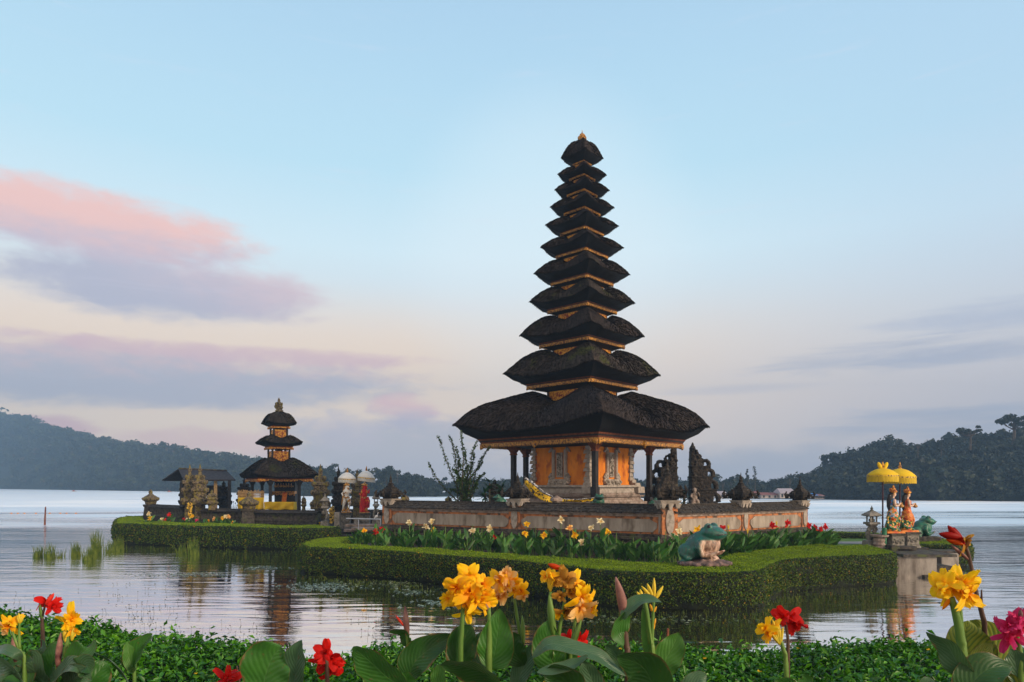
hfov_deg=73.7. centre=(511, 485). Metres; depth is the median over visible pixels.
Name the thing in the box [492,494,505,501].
frog statue
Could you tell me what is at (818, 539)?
garden canna
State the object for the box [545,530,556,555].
garden canna
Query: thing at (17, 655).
canna plant
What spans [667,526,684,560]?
garden canna
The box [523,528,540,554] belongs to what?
garden canna
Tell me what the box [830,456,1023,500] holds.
hills
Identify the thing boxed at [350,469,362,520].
shrine tower
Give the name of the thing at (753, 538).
garden canna
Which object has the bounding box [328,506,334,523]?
garland
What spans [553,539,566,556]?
garden canna
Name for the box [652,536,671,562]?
garden canna
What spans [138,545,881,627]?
shallow grass
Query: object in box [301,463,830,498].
forest
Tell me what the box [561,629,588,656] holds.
canna plant
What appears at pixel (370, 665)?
canna plant
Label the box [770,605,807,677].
canna plant
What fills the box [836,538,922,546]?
lawn
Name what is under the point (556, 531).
garden canna
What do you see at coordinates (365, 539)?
garden canna
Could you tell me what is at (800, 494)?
wall post
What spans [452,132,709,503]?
pagoda
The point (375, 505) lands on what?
stone lantern
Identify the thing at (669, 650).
canna plant
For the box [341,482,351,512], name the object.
guardian statue
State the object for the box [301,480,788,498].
hills
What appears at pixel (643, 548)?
garden canna
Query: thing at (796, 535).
garden canna
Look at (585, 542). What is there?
garden canna
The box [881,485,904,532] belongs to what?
maiden statue
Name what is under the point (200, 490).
shrine tower
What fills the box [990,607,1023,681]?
canna plant
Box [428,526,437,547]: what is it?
garden canna
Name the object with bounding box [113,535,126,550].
reed tuft
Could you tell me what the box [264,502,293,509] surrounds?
yellow cloth
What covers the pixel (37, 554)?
reed tuft
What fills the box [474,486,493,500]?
palm shrub
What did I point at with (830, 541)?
garden canna
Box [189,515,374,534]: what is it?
ground
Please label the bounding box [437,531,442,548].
garden canna
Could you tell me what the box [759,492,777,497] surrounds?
lakeside building
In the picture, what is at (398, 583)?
floating weed
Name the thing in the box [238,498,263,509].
yellow cloth
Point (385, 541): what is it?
garden canna
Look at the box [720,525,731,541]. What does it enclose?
garden canna
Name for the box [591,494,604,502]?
frog statue
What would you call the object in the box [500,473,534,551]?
wall post
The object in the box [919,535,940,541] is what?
rock base
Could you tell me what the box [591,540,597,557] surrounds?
garden canna
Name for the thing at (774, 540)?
garden canna
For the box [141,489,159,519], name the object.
wall post
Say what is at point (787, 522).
garden canna
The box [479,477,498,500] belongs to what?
palm shrub
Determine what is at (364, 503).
guardian statue
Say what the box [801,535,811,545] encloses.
garden canna
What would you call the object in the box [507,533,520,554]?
garden canna
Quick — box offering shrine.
[272,482,297,509]
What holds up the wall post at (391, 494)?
on the ground at (585, 556)
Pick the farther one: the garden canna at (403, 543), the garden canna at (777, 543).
the garden canna at (403, 543)
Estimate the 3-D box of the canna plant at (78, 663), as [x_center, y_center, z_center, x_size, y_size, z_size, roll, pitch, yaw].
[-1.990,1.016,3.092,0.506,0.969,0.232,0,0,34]
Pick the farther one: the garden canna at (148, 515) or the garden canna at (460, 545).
the garden canna at (148, 515)
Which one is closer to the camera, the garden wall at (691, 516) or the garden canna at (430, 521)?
the garden wall at (691, 516)
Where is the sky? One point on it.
(213, 213)
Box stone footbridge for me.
[334,512,381,536]
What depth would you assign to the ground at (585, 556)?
22.44 m
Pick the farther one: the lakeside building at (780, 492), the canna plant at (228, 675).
the lakeside building at (780, 492)
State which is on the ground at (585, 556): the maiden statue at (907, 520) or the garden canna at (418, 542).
the garden canna at (418, 542)
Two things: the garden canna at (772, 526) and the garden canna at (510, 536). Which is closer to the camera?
the garden canna at (510, 536)
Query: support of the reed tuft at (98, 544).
on the water
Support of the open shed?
on the ground at (342, 530)
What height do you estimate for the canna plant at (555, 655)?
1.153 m
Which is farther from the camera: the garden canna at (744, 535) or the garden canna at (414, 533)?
the garden canna at (414, 533)
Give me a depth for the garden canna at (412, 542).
23.90 m
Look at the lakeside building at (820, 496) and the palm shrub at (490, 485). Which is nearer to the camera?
the palm shrub at (490, 485)
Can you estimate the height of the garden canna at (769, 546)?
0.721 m
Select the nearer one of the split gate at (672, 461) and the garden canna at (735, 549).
the garden canna at (735, 549)
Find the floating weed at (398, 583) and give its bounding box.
[124,565,758,626]
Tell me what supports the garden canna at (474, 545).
on the ground at (585, 556)
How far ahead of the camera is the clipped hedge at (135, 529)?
32.85 m
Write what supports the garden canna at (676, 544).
on the ground at (585, 556)
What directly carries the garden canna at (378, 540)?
on the ground at (585, 556)
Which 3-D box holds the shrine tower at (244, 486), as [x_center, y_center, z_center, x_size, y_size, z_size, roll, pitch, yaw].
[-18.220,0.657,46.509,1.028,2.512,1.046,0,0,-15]
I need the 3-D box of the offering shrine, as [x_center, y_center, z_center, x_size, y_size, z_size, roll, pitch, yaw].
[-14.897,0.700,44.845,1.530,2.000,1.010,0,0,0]
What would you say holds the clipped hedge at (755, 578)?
on the ground at (585, 556)
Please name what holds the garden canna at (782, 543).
on the ground at (585, 556)
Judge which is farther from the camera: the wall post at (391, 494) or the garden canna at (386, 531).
the wall post at (391, 494)
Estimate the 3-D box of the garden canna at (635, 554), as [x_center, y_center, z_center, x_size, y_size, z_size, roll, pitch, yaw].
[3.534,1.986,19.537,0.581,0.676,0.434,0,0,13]
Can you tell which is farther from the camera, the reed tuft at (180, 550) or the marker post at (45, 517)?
the marker post at (45, 517)
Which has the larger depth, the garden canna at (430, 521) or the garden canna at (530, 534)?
the garden canna at (430, 521)
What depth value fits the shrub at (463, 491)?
28.57 m
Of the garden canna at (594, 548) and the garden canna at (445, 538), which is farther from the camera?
the garden canna at (445, 538)
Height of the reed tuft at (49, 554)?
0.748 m
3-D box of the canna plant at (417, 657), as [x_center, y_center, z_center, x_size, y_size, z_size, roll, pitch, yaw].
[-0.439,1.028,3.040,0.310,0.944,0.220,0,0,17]
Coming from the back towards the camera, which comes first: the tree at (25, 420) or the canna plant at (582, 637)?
the tree at (25, 420)
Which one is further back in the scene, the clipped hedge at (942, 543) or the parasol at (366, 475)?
the parasol at (366, 475)
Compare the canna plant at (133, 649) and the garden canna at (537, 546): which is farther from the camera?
the garden canna at (537, 546)
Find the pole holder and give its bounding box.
[882,528,886,546]
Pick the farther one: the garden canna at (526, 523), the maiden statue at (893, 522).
the maiden statue at (893, 522)
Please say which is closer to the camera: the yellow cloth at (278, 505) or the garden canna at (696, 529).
the garden canna at (696, 529)
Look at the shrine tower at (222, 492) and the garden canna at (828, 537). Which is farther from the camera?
the shrine tower at (222, 492)
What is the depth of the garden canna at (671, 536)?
20.15 m
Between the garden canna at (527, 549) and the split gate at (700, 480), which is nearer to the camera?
the garden canna at (527, 549)
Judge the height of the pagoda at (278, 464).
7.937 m
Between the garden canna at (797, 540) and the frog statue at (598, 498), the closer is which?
the garden canna at (797, 540)
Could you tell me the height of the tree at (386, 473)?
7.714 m
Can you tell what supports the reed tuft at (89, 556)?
on the water
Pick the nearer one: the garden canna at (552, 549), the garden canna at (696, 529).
the garden canna at (696, 529)
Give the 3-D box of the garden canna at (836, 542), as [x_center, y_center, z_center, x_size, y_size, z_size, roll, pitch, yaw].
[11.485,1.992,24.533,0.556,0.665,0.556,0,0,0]
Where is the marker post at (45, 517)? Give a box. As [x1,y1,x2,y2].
[44,507,45,524]
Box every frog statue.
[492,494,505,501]
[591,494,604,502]
[678,522,727,561]
[913,515,936,536]
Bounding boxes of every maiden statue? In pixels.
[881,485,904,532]
[899,486,918,531]
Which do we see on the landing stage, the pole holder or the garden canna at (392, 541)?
the pole holder
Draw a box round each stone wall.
[148,504,184,521]
[199,508,241,523]
[254,510,321,524]
[328,509,381,523]
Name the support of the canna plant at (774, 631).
on the ground
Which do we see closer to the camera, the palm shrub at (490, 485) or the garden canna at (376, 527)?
the garden canna at (376, 527)
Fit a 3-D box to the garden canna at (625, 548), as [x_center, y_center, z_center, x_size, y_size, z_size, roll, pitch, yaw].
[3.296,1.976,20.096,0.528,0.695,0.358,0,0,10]
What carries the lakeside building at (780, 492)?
on the water
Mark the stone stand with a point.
(878, 540)
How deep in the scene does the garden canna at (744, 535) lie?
22.13 m
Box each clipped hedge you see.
[110,515,341,549]
[296,534,898,610]
[824,531,881,538]
[919,538,974,566]
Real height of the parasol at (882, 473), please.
3.135 m
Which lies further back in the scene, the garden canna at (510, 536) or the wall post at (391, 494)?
the wall post at (391, 494)
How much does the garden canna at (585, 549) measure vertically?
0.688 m
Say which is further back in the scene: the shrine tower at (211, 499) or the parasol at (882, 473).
the shrine tower at (211, 499)
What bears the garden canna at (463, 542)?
on the ground at (585, 556)
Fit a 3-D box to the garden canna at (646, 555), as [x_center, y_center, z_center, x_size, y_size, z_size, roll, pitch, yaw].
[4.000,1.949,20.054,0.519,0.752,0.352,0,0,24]
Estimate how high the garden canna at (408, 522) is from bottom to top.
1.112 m
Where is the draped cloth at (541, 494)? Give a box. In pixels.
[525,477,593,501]
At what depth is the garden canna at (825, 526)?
24.40 m
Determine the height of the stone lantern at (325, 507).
1.800 m
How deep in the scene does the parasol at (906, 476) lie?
24.91 m
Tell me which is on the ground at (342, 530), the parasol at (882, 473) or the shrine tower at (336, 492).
the shrine tower at (336, 492)
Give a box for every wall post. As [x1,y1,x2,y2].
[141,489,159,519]
[239,491,258,523]
[374,474,406,544]
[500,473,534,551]
[722,474,759,536]
[784,478,815,532]
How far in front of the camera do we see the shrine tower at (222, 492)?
45.18 m
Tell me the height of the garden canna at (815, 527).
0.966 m
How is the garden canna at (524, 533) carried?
on the ground at (585, 556)
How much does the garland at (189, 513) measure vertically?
0.964 m
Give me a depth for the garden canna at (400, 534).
24.17 m
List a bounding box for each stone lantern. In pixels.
[320,494,329,525]
[372,495,379,523]
[861,506,882,545]
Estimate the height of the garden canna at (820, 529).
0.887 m
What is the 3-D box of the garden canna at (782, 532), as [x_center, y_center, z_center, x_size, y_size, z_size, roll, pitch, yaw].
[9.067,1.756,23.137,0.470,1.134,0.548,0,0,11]
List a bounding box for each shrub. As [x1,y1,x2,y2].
[428,430,491,500]
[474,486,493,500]
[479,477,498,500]
[493,480,510,497]
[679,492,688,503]
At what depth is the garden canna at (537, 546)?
21.64 m
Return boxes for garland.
[187,502,192,517]
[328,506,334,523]
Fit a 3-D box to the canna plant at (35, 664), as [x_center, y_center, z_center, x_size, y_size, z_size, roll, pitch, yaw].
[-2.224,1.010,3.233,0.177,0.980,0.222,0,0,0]
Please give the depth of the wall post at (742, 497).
23.10 m
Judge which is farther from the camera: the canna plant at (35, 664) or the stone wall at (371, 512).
the stone wall at (371, 512)
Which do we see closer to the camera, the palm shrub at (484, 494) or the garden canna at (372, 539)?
the garden canna at (372, 539)
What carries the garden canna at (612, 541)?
on the ground at (585, 556)
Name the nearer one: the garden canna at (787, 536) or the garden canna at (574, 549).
the garden canna at (574, 549)
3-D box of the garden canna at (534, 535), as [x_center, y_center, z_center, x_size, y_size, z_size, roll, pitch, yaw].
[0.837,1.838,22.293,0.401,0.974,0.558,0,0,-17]
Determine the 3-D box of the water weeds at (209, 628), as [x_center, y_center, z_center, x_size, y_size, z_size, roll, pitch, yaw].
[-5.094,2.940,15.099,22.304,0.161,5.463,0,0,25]
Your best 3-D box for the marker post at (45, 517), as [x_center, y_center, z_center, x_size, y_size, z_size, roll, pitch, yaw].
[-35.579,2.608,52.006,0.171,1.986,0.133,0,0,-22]
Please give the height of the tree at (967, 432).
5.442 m
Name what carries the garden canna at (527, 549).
on the ground at (585, 556)
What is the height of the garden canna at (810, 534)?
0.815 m
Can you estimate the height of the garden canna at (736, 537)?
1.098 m
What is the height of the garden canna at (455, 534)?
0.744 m
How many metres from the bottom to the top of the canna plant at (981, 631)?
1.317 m
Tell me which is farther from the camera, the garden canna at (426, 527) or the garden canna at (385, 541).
the garden canna at (426, 527)
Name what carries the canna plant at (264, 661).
on the ground
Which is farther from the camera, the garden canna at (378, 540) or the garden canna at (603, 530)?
the garden canna at (378, 540)
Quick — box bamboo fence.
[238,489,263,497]
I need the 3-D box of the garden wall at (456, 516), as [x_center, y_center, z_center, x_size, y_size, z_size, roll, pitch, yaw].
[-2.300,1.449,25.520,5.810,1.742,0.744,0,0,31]
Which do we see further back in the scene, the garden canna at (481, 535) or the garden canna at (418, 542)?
the garden canna at (418, 542)
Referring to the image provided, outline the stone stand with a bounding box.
[870,534,888,548]
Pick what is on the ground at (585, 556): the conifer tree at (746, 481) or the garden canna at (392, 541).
the garden canna at (392, 541)
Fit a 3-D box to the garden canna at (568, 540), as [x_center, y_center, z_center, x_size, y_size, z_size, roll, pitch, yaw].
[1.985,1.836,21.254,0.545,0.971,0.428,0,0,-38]
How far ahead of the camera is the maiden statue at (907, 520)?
24.49 m
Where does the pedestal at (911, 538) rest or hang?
on the landing stage
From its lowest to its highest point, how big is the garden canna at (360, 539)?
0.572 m
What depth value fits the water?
18.97 m
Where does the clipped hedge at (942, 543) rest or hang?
on the ground at (585, 556)
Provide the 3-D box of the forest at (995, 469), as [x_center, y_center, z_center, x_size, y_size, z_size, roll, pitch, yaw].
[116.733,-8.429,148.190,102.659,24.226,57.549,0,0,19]
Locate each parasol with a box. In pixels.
[338,468,355,509]
[357,466,374,482]
[867,461,898,527]
[884,462,916,517]
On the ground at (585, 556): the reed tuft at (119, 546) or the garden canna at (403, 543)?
the garden canna at (403, 543)
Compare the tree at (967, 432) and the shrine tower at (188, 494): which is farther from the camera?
the tree at (967, 432)
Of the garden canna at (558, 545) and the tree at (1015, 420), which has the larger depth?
the tree at (1015, 420)
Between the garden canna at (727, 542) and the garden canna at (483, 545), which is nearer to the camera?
the garden canna at (727, 542)
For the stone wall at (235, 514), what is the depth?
38.50 m
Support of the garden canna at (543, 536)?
on the ground at (585, 556)
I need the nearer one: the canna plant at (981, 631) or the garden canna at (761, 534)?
the canna plant at (981, 631)
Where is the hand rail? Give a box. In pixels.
[346,518,380,529]
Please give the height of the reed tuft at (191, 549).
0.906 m
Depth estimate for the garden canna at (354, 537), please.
26.55 m
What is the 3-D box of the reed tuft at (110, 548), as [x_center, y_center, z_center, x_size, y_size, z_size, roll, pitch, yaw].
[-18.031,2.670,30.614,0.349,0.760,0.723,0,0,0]
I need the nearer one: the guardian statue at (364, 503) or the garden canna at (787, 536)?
the garden canna at (787, 536)
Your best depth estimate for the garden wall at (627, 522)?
22.31 m
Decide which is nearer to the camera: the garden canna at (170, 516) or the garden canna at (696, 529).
the garden canna at (696, 529)
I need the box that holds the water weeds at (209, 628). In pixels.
[13,583,385,642]
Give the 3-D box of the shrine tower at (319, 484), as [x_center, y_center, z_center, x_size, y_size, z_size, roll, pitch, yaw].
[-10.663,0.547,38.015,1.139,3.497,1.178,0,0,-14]
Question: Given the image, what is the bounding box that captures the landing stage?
[883,544,968,577]
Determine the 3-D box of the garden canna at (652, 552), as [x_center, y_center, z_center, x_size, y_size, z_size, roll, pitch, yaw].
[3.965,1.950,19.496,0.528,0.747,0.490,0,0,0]
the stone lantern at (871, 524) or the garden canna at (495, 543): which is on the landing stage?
the stone lantern at (871, 524)
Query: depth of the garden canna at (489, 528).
23.07 m
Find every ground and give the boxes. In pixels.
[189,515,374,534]
[361,542,719,562]
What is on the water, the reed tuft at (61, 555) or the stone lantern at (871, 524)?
the reed tuft at (61, 555)
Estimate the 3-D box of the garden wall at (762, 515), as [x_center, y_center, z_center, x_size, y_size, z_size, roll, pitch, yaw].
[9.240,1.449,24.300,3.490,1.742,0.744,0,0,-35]
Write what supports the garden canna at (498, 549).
on the ground at (585, 556)
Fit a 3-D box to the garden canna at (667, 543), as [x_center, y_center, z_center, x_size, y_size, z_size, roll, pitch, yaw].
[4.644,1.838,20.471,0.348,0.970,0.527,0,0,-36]
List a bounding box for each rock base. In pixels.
[677,559,732,566]
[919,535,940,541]
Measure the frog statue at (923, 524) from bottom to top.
0.918 m
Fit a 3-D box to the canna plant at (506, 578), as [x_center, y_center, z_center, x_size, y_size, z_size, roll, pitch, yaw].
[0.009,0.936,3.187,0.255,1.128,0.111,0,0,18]
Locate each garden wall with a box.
[384,500,513,549]
[513,502,667,558]
[673,503,749,541]
[747,501,808,535]
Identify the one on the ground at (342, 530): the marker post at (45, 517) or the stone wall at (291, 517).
the stone wall at (291, 517)
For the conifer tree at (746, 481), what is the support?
on the water
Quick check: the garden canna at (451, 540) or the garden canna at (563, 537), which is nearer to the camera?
the garden canna at (563, 537)
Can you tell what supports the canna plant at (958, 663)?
on the ground
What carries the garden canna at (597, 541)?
on the ground at (585, 556)
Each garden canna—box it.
[147,511,154,520]
[167,512,175,519]
[347,529,361,543]
[352,531,367,543]
[356,528,368,544]
[365,532,373,544]
[369,528,383,545]
[371,523,383,545]
[378,532,389,545]
[383,526,390,545]
[388,529,399,546]
[393,536,413,547]
[394,526,407,545]
[403,524,418,547]
[404,529,420,547]
[405,519,414,545]
[414,531,421,547]
[418,530,432,547]
[422,523,430,544]
[427,519,437,546]
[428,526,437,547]
[431,527,443,547]
[435,526,453,549]
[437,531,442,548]
[441,534,458,549]
[452,530,464,550]
[454,530,459,549]
[456,528,474,549]
[468,528,482,550]
[470,528,485,550]
[476,531,492,551]
[482,524,493,552]
[482,531,493,552]
[491,534,500,552]
[491,535,500,552]
[495,535,513,552]
[501,532,511,552]
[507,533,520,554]
[508,536,523,554]
[513,531,527,554]
[522,521,533,553]
[522,538,533,555]
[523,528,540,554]
[532,527,541,555]
[532,532,550,554]
[532,538,549,555]
[542,539,563,556]
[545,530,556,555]
[550,515,564,556]
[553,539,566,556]
[556,531,565,553]
[562,537,580,557]
[565,524,579,556]
[566,529,580,550]
[571,530,578,557]
[575,531,584,552]
[576,539,590,558]
[579,534,591,557]
[584,524,597,558]
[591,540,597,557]
[594,536,603,558]
[595,518,609,557]
[595,537,617,558]
[598,528,611,559]
[608,532,624,559]
[614,538,630,560]
[617,541,629,560]
[626,543,643,561]
[628,537,640,561]
[628,541,652,561]
[641,541,657,561]
[644,541,661,562]
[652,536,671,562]
[655,542,677,562]
[664,531,671,556]
[666,538,679,561]
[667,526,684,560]
[668,533,679,562]
[689,525,699,534]
[718,533,735,556]
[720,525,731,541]
[721,537,733,555]
[721,539,740,554]
[727,524,740,544]
[732,537,754,552]
[740,529,756,544]
[748,533,760,546]
[752,530,762,540]
[755,535,768,549]
[762,535,777,549]
[764,533,779,548]
[764,537,773,548]
[767,521,782,539]
[773,521,785,547]
[773,534,787,547]
[780,531,791,544]
[784,519,795,541]
[787,534,801,546]
[788,531,803,545]
[799,529,809,538]
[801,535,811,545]
[805,522,816,537]
[806,529,814,544]
[807,524,819,534]
[811,531,826,544]
[817,526,831,544]
[821,523,838,542]
[822,534,832,544]
[822,538,836,544]
[832,533,841,544]
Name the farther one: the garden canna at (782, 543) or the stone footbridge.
the stone footbridge
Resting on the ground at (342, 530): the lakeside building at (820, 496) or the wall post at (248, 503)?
the wall post at (248, 503)
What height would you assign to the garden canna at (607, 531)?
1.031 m
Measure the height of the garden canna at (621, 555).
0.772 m
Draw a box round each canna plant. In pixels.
[0,613,35,681]
[14,593,63,681]
[41,601,111,681]
[94,633,151,681]
[212,664,241,681]
[239,640,304,681]
[308,638,406,681]
[389,606,449,681]
[439,563,513,681]
[489,566,533,681]
[532,563,625,681]
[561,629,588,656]
[605,577,673,681]
[637,578,706,681]
[755,616,812,681]
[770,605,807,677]
[920,564,1012,681]
[939,525,1021,681]
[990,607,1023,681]
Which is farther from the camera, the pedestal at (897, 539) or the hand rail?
the hand rail
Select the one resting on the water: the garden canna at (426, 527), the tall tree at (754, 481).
the tall tree at (754, 481)
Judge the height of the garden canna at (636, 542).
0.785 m
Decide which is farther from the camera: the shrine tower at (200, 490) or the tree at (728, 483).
the tree at (728, 483)
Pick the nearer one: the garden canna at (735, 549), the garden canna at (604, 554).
the garden canna at (604, 554)
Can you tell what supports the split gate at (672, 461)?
on the ground
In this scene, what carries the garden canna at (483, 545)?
on the ground at (585, 556)
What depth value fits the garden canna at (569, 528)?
21.38 m
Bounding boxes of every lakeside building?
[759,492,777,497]
[774,488,792,497]
[817,494,824,498]
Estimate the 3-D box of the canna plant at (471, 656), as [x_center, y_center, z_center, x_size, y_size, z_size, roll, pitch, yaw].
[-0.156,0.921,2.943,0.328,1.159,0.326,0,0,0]
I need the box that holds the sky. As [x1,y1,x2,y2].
[0,0,1023,483]
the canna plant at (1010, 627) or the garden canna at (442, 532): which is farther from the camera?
the garden canna at (442, 532)
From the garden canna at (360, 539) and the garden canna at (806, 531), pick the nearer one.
the garden canna at (806, 531)
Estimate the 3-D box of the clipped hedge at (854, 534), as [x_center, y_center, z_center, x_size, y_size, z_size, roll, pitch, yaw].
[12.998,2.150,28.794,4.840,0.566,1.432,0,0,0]
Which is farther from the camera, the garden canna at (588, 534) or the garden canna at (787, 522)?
the garden canna at (787, 522)
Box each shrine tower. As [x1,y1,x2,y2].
[180,465,194,520]
[190,465,208,520]
[205,490,218,509]
[217,481,232,507]
[236,478,250,502]
[301,496,305,509]
[310,464,330,520]
[331,466,345,521]
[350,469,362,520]
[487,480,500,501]
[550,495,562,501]
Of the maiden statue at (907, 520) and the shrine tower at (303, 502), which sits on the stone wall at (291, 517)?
the shrine tower at (303, 502)
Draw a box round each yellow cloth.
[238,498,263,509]
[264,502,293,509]
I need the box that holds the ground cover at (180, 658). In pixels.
[0,604,1023,681]
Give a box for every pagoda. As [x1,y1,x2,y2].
[239,398,317,509]
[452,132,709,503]
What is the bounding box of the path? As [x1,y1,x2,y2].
[838,541,861,543]
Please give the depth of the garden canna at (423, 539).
23.18 m
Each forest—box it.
[0,407,273,492]
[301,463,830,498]
[803,426,1023,500]
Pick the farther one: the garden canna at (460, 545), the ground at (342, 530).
the ground at (342, 530)
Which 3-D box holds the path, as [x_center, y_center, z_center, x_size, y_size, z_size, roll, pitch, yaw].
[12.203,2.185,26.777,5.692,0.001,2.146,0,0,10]
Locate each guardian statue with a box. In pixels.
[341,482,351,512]
[359,482,369,512]
[690,488,699,502]
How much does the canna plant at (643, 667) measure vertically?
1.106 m
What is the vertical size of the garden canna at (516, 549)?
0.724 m
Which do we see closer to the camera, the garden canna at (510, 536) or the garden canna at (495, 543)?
the garden canna at (510, 536)
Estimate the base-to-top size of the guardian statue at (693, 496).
1.176 m
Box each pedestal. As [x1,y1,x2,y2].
[340,513,351,528]
[358,513,371,523]
[887,533,906,545]
[904,532,920,547]
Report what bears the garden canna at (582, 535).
on the ground at (585, 556)
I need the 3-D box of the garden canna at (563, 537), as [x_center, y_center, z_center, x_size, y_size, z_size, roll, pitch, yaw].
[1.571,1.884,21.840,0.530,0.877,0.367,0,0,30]
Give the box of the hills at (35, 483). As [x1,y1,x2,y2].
[0,426,268,492]
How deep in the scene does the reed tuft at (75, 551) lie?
28.83 m
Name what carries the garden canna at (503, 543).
on the ground at (585, 556)
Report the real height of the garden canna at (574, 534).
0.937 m
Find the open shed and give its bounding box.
[162,468,235,507]
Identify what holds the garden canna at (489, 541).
on the ground at (585, 556)
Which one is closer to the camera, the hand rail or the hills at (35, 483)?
the hand rail
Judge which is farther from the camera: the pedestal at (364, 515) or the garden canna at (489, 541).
the pedestal at (364, 515)
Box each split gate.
[644,448,677,500]
[687,442,720,503]
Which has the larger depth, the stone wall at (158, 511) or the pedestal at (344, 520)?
the stone wall at (158, 511)
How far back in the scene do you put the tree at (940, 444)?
149.91 m
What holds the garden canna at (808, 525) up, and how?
on the ground at (585, 556)
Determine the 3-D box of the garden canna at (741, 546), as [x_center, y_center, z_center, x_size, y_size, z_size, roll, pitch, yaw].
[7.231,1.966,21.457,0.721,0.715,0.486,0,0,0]
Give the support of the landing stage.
on the ground at (585, 556)
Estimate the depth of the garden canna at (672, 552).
19.60 m
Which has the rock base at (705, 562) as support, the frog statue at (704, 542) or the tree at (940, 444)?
the frog statue at (704, 542)
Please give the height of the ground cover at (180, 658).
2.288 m
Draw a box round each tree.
[13,417,35,432]
[377,468,394,485]
[726,480,734,498]
[743,469,752,490]
[752,466,757,487]
[937,440,944,456]
[956,425,982,449]
[995,413,1023,445]
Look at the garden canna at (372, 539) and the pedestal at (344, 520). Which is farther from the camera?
the pedestal at (344, 520)
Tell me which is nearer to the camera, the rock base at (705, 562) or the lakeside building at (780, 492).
the rock base at (705, 562)
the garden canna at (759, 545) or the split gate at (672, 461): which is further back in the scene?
the split gate at (672, 461)
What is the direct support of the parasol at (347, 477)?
on the ground at (342, 530)
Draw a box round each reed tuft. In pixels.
[32,545,45,557]
[43,542,57,558]
[56,547,66,557]
[69,540,82,556]
[82,546,96,560]
[88,528,103,555]
[104,540,114,552]
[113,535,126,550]
[174,542,185,554]
[185,537,199,555]
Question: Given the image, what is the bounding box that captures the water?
[0,489,1023,675]
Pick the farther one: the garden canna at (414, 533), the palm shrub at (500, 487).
the palm shrub at (500, 487)

